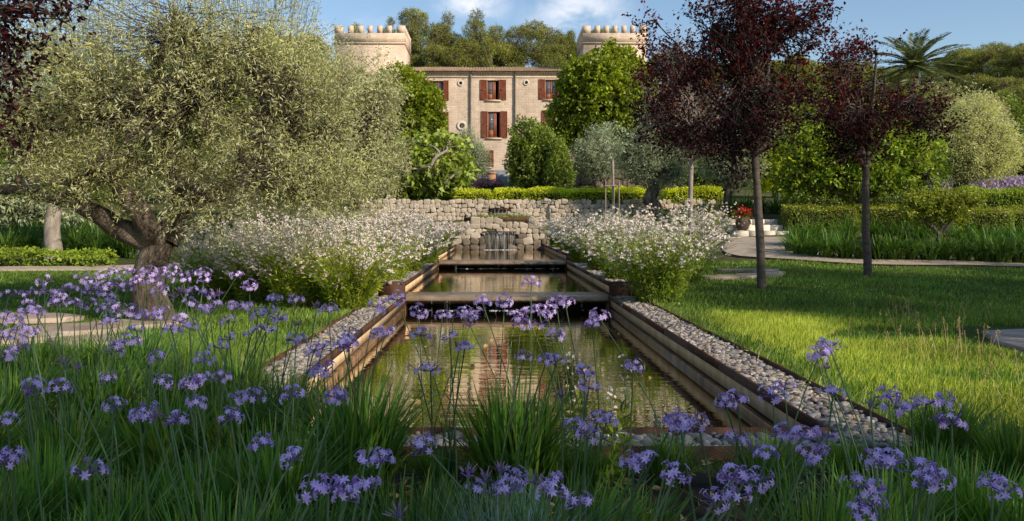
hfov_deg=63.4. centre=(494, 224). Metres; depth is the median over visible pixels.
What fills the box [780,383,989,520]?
society garlic
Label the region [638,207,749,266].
gaura bush
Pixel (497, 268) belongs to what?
foam
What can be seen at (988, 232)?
agapanthus
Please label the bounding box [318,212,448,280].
gaura bush
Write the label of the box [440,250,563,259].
pool water
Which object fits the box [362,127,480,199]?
fig tree
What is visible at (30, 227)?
agapanthus
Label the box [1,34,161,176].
garden tree
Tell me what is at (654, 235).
gaura bush
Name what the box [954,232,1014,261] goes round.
agapanthus
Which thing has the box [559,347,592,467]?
gaura sprig
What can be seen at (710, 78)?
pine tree
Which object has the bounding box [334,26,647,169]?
castle
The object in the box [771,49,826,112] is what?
background tree
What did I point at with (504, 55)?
pine tree
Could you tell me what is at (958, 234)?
agapanthus
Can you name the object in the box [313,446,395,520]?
society garlic
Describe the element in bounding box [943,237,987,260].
agapanthus
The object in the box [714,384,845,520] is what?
society garlic
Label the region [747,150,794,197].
background tree
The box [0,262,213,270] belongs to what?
path
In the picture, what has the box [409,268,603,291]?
pool water
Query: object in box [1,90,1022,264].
ground
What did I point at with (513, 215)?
water plants
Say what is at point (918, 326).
dry grass
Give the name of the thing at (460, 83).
round window
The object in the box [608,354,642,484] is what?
gaura sprig
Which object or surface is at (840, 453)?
society garlic
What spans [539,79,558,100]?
window
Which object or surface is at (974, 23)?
sky
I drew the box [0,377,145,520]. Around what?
society garlic
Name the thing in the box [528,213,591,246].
gaura bush
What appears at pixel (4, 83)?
garden tree
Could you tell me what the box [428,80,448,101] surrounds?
window
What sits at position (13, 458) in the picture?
society garlic
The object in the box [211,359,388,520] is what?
society garlic
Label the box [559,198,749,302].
gaura bush
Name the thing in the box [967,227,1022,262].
agapanthus
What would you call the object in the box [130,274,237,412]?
society garlic
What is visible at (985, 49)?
pine tree
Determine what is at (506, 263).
water basin
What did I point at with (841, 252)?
agapanthus
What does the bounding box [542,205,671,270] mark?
gaura bush
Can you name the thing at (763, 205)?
agapanthus
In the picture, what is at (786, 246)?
agapanthus
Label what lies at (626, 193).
hedge
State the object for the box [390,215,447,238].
gaura bush
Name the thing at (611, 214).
gaura bush
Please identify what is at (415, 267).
gaura bush
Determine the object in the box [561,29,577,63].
pine tree
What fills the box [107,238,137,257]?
agapanthus
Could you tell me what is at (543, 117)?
window
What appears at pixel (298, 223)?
gaura bush
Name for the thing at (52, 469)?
society garlic
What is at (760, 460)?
society garlic
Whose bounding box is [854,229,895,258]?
agapanthus
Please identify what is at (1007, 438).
society garlic
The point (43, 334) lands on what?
flagstone
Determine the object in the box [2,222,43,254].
agapanthus
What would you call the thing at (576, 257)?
gaura bush
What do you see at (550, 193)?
hedge
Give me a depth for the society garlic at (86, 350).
5.56 m
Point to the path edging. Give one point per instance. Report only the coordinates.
(881, 264)
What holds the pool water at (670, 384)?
in the water basin at (714, 374)
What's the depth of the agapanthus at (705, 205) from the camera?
25.84 m
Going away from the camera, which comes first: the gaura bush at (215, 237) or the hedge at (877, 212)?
the gaura bush at (215, 237)
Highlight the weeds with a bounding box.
[202,296,891,436]
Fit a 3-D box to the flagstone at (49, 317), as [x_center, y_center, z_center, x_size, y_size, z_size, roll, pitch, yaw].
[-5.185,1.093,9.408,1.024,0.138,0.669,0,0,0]
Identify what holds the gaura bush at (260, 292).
on the lawn at (971, 332)
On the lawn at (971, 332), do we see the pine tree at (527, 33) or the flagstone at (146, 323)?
the flagstone at (146, 323)
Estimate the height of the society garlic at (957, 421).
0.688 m
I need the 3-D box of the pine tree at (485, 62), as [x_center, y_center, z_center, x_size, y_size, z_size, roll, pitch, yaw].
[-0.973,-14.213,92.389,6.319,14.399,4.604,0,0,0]
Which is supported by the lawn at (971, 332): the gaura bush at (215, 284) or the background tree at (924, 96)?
the gaura bush at (215, 284)
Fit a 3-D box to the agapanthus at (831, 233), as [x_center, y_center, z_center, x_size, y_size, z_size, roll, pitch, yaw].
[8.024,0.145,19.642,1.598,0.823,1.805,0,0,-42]
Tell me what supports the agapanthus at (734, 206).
on the ground at (123, 260)
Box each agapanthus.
[0,211,17,240]
[0,218,37,241]
[0,224,38,256]
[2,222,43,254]
[21,217,43,238]
[21,219,69,247]
[25,215,80,238]
[37,219,98,253]
[60,220,91,247]
[64,221,106,243]
[66,227,121,256]
[70,215,99,234]
[93,225,125,255]
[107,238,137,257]
[694,196,717,216]
[703,197,735,217]
[717,193,753,215]
[731,193,764,213]
[744,194,770,212]
[762,191,784,213]
[765,226,807,250]
[774,220,821,240]
[776,223,821,254]
[781,212,831,240]
[791,230,828,255]
[796,229,847,257]
[800,215,851,247]
[819,228,875,257]
[825,213,871,239]
[825,227,855,248]
[843,237,882,258]
[851,214,890,238]
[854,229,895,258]
[873,217,905,239]
[873,226,924,259]
[880,216,914,240]
[888,215,938,243]
[892,230,940,259]
[906,228,963,259]
[919,223,973,259]
[943,217,984,244]
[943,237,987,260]
[945,229,985,249]
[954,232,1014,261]
[955,222,1015,250]
[966,219,1006,240]
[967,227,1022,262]
[985,222,1023,240]
[996,218,1023,240]
[996,224,1023,250]
[1004,220,1023,251]
[1005,238,1023,262]
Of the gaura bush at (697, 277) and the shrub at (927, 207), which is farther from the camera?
the shrub at (927, 207)
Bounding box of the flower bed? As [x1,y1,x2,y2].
[473,178,504,189]
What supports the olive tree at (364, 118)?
on the ground at (123, 260)
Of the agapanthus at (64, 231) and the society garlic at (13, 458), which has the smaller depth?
the society garlic at (13, 458)
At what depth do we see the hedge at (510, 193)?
31.39 m
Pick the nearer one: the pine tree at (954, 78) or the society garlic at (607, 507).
the society garlic at (607, 507)
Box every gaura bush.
[129,217,292,301]
[184,213,284,277]
[189,226,319,302]
[191,209,397,307]
[195,195,361,280]
[222,204,325,248]
[252,216,432,310]
[268,211,379,246]
[287,195,439,253]
[298,217,380,261]
[302,210,403,244]
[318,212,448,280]
[362,206,428,229]
[363,205,431,225]
[374,216,466,270]
[390,213,445,227]
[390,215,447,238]
[398,221,459,264]
[408,215,469,253]
[420,218,474,248]
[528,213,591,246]
[539,217,587,250]
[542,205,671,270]
[545,223,620,262]
[554,206,629,234]
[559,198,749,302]
[559,214,601,225]
[560,205,706,279]
[575,213,649,235]
[586,211,646,223]
[605,219,686,259]
[624,207,712,240]
[626,213,735,282]
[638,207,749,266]
[654,195,745,225]
[663,206,744,242]
[682,210,739,239]
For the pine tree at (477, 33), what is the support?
on the ground at (123, 260)
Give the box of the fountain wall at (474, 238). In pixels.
[431,216,578,249]
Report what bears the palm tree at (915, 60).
on the ground at (123, 260)
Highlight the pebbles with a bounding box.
[206,244,915,445]
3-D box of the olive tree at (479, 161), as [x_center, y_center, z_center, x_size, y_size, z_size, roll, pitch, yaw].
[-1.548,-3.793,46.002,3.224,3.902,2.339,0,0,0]
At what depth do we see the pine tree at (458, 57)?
93.63 m
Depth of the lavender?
32.57 m
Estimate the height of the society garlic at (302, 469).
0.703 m
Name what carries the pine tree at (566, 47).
on the ground at (123, 260)
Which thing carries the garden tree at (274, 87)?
on the ground at (123, 260)
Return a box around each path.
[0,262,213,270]
[723,237,1023,267]
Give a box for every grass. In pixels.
[695,309,1023,432]
[833,295,1023,413]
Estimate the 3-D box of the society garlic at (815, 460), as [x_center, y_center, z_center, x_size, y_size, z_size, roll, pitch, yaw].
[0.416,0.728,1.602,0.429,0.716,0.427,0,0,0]
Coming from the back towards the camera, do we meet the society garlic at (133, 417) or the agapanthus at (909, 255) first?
the agapanthus at (909, 255)
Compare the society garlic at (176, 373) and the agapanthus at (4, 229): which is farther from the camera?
the agapanthus at (4, 229)
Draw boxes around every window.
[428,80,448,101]
[457,80,463,85]
[457,121,466,130]
[480,80,505,101]
[481,111,506,138]
[484,150,493,167]
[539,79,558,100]
[542,111,550,131]
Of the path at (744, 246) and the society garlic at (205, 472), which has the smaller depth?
the society garlic at (205, 472)
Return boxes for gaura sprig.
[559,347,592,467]
[596,387,627,504]
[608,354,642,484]
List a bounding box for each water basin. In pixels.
[208,294,918,459]
[378,260,634,310]
[436,244,572,268]
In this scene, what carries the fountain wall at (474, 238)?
on the ground at (123, 260)
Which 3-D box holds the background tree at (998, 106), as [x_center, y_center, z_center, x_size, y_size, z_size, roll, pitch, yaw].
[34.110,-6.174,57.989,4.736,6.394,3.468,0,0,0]
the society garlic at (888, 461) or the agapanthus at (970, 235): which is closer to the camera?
the society garlic at (888, 461)
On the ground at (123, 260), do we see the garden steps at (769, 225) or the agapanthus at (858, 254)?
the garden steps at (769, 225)
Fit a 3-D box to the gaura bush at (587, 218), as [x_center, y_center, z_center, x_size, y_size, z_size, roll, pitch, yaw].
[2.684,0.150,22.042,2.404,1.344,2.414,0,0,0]
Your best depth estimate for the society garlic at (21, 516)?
2.51 m
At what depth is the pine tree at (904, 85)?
116.20 m
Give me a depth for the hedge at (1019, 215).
22.82 m
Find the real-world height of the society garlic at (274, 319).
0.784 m
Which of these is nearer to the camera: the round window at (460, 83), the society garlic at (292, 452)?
the society garlic at (292, 452)
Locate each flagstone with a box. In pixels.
[0,313,83,323]
[0,331,61,345]
[1,322,127,335]
[48,334,140,347]
[92,318,185,329]
[702,275,744,279]
[717,268,740,271]
[720,274,756,278]
[736,273,781,276]
[744,269,779,271]
[753,271,785,274]
[981,329,1023,350]
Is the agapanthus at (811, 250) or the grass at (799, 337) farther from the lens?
the agapanthus at (811, 250)
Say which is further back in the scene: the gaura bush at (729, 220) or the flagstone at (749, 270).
the gaura bush at (729, 220)
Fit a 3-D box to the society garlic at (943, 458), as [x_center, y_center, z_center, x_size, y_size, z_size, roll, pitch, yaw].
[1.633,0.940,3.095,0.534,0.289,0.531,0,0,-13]
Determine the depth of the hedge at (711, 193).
31.39 m
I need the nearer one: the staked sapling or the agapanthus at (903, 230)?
the agapanthus at (903, 230)
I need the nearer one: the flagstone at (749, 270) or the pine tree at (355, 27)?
the flagstone at (749, 270)
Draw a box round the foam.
[419,268,590,310]
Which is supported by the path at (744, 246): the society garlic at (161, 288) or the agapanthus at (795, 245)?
the agapanthus at (795, 245)
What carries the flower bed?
on the ground at (123, 260)
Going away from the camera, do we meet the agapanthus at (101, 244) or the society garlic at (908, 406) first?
the society garlic at (908, 406)
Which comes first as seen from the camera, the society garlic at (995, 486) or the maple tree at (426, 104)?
the society garlic at (995, 486)
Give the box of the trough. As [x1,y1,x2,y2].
[464,217,535,220]
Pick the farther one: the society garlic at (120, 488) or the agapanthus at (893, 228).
the agapanthus at (893, 228)
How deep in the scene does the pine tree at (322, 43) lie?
107.25 m
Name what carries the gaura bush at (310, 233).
on the lawn at (971, 332)
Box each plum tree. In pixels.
[0,0,103,155]
[621,0,851,289]
[621,23,742,234]
[762,19,970,276]
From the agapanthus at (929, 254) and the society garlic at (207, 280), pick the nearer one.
the society garlic at (207, 280)
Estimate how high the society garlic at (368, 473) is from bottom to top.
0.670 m
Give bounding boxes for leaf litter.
[15,458,982,520]
[207,296,917,444]
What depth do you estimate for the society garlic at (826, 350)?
2.57 m
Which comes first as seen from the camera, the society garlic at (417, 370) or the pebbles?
the society garlic at (417, 370)
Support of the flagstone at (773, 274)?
on the lawn at (971, 332)
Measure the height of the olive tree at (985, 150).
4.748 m
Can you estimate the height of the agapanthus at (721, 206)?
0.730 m
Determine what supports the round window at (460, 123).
in the castle
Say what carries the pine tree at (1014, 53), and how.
on the ground at (123, 260)
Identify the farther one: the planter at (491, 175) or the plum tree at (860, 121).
the planter at (491, 175)
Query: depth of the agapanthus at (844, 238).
18.84 m
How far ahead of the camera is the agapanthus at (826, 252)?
17.63 m
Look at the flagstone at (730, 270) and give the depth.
15.14 m
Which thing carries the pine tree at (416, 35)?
on the ground at (123, 260)
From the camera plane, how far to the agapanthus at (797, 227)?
20.20 m
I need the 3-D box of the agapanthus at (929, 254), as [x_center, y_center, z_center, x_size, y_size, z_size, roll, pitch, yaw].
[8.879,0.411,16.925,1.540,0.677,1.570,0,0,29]
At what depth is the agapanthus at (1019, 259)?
16.56 m
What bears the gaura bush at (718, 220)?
on the ground at (123, 260)
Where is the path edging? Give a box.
[725,252,1023,267]
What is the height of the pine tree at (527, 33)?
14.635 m
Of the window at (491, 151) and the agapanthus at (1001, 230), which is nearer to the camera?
the agapanthus at (1001, 230)
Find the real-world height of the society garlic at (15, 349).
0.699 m
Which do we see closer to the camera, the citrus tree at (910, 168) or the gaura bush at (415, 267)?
the gaura bush at (415, 267)
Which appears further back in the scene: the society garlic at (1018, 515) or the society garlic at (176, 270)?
the society garlic at (176, 270)
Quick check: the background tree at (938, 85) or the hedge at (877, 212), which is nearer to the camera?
the hedge at (877, 212)
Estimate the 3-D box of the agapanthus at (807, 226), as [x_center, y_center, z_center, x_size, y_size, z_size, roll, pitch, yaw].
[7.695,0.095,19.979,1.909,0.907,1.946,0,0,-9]
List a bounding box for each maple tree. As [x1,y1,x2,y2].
[368,60,449,157]
[541,37,658,187]
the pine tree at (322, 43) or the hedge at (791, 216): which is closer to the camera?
the hedge at (791, 216)
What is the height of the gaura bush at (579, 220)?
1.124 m
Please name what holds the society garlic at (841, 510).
on the soil
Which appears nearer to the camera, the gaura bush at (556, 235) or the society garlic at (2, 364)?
the society garlic at (2, 364)
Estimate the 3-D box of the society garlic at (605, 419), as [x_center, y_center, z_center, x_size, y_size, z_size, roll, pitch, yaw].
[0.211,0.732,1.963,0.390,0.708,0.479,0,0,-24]
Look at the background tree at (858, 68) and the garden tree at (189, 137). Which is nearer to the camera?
the garden tree at (189, 137)
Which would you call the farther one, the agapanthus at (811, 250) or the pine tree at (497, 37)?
the pine tree at (497, 37)
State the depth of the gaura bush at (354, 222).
18.39 m
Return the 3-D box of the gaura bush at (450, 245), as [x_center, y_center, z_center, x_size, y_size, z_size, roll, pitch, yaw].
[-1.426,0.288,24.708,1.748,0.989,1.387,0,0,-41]
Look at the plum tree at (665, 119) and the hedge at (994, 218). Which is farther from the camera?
the hedge at (994, 218)
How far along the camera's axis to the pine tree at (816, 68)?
108.16 m
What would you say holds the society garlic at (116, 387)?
on the soil
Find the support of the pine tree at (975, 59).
on the ground at (123, 260)
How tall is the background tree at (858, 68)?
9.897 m
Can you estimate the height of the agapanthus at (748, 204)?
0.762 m
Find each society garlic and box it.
[0,273,96,395]
[0,289,66,465]
[0,289,87,448]
[0,289,149,490]
[0,339,45,383]
[0,343,140,520]
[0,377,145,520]
[0,445,28,520]
[0,466,98,520]
[1,331,69,506]
[10,283,80,459]
[18,277,186,440]
[18,354,217,520]
[26,297,142,467]
[41,266,136,381]
[57,265,208,396]
[60,300,251,494]
[70,446,332,520]
[73,268,114,385]
[91,371,361,520]
[99,322,322,520]
[101,395,192,520]
[118,285,201,434]
[118,318,277,494]
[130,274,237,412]
[147,384,349,520]
[148,284,319,476]
[152,263,198,377]
[155,329,415,520]
[168,266,244,373]
[175,271,211,389]
[177,278,299,407]
[187,288,236,424]
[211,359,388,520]
[230,301,334,439]
[242,296,471,500]
[253,293,320,459]
[309,463,542,520]
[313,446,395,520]
[327,336,408,514]
[382,460,568,520]
[385,290,482,489]
[389,331,480,518]
[410,408,699,520]
[411,275,661,506]
[442,362,709,520]
[456,349,566,520]
[517,294,640,496]
[555,387,680,520]
[565,460,761,520]
[583,358,715,520]
[589,307,723,488]
[667,413,830,520]
[680,380,957,520]
[686,411,837,520]
[708,337,844,501]
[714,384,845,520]
[767,338,993,520]
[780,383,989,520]
[809,433,882,483]
[839,447,956,520]
[857,385,1018,470]
[857,434,1011,515]
[859,394,968,520]
[865,442,1023,520]
[909,462,1023,520]
[935,407,1023,500]
[976,470,1022,520]
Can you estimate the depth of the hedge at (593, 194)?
31.39 m
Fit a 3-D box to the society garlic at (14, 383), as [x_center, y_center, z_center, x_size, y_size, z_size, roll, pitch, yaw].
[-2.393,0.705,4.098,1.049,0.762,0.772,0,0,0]
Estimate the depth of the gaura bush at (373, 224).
15.38 m
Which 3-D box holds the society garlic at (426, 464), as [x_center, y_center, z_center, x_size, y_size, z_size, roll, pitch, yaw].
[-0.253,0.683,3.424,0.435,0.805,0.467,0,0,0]
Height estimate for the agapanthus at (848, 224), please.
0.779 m
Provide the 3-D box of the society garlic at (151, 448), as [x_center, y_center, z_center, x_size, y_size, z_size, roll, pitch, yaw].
[-1.360,0.696,3.430,0.770,0.780,0.764,0,0,0]
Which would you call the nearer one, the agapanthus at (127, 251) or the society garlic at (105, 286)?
the society garlic at (105, 286)
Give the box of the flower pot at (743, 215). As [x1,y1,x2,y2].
[728,204,753,229]
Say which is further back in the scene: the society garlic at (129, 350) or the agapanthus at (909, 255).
the agapanthus at (909, 255)
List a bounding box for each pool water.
[310,309,759,426]
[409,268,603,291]
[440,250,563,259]
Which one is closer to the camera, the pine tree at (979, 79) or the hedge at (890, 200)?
the hedge at (890, 200)
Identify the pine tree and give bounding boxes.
[299,32,333,64]
[352,21,361,32]
[383,16,396,32]
[396,6,451,65]
[410,43,450,66]
[431,7,463,50]
[438,37,481,67]
[448,7,493,60]
[471,36,496,67]
[482,40,534,66]
[486,22,508,65]
[490,19,566,67]
[537,33,576,66]
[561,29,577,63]
[591,28,603,32]
[647,53,668,90]
[695,62,721,108]
[760,58,795,102]
[781,58,826,94]
[857,65,908,84]
[887,78,927,94]
[920,56,972,88]
[932,46,1004,81]
[941,72,1013,102]
[950,41,1022,78]
[981,76,1023,114]
[982,40,1023,84]
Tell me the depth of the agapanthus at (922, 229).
20.48 m
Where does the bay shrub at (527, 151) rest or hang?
on the ground at (123, 260)
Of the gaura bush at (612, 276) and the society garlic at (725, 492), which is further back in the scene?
the gaura bush at (612, 276)
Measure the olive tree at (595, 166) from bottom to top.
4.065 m
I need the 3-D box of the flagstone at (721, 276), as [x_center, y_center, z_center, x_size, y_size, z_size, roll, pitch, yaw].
[3.754,0.904,13.614,0.734,0.134,0.304,0,0,0]
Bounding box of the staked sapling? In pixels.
[595,120,628,217]
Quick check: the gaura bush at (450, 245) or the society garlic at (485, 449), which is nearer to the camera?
the society garlic at (485, 449)
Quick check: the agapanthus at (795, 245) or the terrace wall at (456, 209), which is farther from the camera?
the terrace wall at (456, 209)
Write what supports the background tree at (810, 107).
on the ground at (123, 260)
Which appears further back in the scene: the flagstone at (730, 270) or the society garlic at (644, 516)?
the flagstone at (730, 270)
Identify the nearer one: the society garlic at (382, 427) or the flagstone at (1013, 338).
the society garlic at (382, 427)
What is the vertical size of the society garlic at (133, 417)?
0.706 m
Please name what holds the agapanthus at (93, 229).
on the ground at (123, 260)
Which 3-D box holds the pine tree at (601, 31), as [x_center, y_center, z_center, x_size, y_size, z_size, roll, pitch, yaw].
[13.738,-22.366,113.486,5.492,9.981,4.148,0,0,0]
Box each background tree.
[674,145,736,192]
[714,92,789,186]
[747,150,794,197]
[769,105,804,155]
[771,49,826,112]
[787,92,840,144]
[818,58,896,107]
[887,85,946,134]
[920,79,982,133]
[966,92,1017,132]
[990,89,1023,135]
[996,126,1023,176]
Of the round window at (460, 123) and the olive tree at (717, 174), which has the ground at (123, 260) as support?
the olive tree at (717, 174)
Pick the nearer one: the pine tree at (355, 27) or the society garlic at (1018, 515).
the society garlic at (1018, 515)
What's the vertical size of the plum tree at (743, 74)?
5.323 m
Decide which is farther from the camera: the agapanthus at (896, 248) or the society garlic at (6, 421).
the agapanthus at (896, 248)
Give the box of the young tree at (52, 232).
[0,94,129,258]
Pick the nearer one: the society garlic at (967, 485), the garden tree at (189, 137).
the society garlic at (967, 485)
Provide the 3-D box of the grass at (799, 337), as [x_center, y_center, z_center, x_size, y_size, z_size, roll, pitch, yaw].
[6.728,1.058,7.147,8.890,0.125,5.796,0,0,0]
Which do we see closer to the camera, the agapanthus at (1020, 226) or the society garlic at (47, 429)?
the society garlic at (47, 429)
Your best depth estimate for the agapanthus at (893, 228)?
21.40 m
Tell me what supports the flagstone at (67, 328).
on the lawn at (971, 332)
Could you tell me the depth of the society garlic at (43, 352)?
5.13 m
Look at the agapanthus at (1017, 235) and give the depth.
18.05 m
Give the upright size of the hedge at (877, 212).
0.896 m
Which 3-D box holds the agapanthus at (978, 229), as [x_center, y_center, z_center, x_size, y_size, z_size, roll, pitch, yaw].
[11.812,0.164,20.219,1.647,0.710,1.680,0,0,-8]
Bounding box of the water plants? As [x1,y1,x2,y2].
[473,212,531,216]
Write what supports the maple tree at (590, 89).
on the ground at (123, 260)
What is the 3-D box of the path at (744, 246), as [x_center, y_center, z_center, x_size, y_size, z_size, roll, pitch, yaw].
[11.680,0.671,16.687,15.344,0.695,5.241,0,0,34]
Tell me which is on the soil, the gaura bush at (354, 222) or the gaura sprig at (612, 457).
the gaura sprig at (612, 457)
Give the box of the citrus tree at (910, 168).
[759,98,955,209]
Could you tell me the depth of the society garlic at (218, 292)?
4.21 m
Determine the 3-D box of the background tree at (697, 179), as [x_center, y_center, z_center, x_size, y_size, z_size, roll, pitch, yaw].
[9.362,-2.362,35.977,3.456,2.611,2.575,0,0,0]
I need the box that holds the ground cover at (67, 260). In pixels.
[0,245,119,266]
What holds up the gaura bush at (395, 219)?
on the ground at (123, 260)
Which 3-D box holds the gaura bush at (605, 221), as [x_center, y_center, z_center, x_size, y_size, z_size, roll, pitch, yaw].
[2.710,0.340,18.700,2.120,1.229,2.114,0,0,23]
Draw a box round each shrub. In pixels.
[502,114,562,188]
[541,134,577,191]
[894,185,988,244]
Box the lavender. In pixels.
[928,175,1023,193]
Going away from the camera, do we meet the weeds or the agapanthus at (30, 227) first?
the weeds
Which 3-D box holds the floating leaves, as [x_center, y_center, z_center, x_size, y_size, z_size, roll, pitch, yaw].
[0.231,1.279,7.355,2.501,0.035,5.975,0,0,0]
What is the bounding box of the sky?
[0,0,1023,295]
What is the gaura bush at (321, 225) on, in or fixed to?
on the lawn at (971, 332)
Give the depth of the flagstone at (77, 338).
7.53 m
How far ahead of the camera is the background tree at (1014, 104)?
61.13 m
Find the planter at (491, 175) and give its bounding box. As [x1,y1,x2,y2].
[487,172,496,183]
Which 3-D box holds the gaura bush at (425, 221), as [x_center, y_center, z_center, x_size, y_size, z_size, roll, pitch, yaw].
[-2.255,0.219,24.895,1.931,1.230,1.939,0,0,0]
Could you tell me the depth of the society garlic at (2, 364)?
5.04 m
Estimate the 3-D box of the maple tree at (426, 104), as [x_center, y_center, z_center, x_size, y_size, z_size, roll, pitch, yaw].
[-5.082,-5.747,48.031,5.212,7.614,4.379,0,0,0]
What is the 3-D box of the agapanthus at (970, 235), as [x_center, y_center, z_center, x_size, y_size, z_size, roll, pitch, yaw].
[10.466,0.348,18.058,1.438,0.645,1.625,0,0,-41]
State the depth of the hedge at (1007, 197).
28.59 m
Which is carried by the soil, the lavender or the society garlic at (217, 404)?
the society garlic at (217, 404)
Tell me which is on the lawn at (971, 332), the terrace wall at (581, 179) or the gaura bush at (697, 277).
the gaura bush at (697, 277)
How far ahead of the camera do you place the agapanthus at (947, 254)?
16.84 m
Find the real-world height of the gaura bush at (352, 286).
1.330 m
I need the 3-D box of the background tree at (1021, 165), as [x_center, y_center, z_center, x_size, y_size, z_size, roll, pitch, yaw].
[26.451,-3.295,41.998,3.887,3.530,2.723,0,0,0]
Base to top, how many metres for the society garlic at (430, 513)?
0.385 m
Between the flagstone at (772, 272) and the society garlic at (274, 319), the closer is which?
the society garlic at (274, 319)
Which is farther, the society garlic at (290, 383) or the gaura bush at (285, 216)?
the gaura bush at (285, 216)
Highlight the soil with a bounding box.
[0,404,982,520]
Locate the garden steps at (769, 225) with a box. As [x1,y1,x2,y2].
[722,219,788,239]
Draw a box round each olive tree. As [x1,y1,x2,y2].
[0,0,412,320]
[211,21,427,232]
[450,122,494,184]
[569,121,624,188]
[608,104,700,213]
[694,130,770,211]
[923,83,1023,189]
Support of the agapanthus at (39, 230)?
on the ground at (123, 260)
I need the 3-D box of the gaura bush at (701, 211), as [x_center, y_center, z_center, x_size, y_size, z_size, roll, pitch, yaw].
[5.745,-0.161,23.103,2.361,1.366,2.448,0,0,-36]
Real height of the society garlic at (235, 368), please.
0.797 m
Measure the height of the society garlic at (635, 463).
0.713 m
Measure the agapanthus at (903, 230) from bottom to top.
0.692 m
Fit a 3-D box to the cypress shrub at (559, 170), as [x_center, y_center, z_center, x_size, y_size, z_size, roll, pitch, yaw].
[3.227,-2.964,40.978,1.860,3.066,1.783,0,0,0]
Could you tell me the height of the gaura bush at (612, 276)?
1.364 m
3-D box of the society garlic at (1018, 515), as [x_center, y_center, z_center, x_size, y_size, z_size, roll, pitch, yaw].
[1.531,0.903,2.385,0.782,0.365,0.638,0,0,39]
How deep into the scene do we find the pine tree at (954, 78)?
114.54 m
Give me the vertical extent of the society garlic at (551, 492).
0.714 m
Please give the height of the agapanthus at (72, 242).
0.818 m
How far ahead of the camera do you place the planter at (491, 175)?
49.76 m
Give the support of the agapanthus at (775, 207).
on the ground at (123, 260)
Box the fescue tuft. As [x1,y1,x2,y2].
[401,476,633,520]
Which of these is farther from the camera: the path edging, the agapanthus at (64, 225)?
the agapanthus at (64, 225)
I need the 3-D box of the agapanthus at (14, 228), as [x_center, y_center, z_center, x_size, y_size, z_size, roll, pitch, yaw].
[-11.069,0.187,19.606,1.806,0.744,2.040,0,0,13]
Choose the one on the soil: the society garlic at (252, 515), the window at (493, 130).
the society garlic at (252, 515)
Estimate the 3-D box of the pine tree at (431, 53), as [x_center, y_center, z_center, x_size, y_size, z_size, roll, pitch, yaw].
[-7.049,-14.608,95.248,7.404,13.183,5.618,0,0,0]
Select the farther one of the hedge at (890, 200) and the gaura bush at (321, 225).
the hedge at (890, 200)
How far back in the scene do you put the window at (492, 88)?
72.97 m
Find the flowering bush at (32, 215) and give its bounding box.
[0,153,95,233]
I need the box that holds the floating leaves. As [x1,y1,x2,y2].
[383,326,650,421]
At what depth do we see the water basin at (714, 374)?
6.06 m
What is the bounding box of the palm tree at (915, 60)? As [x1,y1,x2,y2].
[849,27,981,105]
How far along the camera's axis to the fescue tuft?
2.27 m
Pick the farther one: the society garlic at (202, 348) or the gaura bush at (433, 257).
the gaura bush at (433, 257)
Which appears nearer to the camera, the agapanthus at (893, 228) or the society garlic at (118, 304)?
the society garlic at (118, 304)
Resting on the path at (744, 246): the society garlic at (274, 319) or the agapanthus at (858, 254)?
the agapanthus at (858, 254)
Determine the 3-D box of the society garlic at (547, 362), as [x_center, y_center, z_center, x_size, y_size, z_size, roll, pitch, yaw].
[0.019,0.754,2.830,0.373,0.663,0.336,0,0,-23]
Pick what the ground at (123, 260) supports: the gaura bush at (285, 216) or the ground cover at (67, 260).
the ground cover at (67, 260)
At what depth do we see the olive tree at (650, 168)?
28.95 m
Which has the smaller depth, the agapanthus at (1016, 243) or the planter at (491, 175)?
the agapanthus at (1016, 243)
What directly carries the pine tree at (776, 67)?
on the ground at (123, 260)
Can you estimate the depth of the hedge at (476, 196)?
31.19 m
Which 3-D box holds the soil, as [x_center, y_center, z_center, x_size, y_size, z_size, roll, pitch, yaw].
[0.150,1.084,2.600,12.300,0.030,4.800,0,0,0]
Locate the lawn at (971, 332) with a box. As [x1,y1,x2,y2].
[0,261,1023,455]
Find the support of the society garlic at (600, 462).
on the soil
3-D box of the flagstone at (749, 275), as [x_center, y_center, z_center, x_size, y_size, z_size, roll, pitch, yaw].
[4.122,0.905,13.873,0.825,0.133,0.323,0,0,0]
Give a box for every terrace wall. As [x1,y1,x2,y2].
[361,198,751,220]
[572,162,750,185]
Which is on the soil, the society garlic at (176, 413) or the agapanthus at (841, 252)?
the society garlic at (176, 413)
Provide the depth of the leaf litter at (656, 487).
3.39 m
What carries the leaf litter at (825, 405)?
on the pebbles
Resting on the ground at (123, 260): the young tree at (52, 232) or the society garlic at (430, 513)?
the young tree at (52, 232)
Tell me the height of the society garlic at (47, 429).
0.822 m
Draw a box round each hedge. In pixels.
[452,187,492,200]
[492,186,528,200]
[523,185,571,200]
[566,186,616,200]
[614,186,646,200]
[658,185,723,201]
[779,188,920,209]
[780,202,859,231]
[844,201,902,228]
[894,205,1016,236]
[947,184,1023,206]
[994,203,1023,232]
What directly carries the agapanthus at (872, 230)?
on the ground at (123, 260)
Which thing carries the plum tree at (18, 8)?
on the lawn at (971, 332)
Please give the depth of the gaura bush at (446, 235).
21.28 m
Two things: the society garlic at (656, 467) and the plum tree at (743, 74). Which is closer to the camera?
the society garlic at (656, 467)
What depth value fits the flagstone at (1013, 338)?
7.76 m

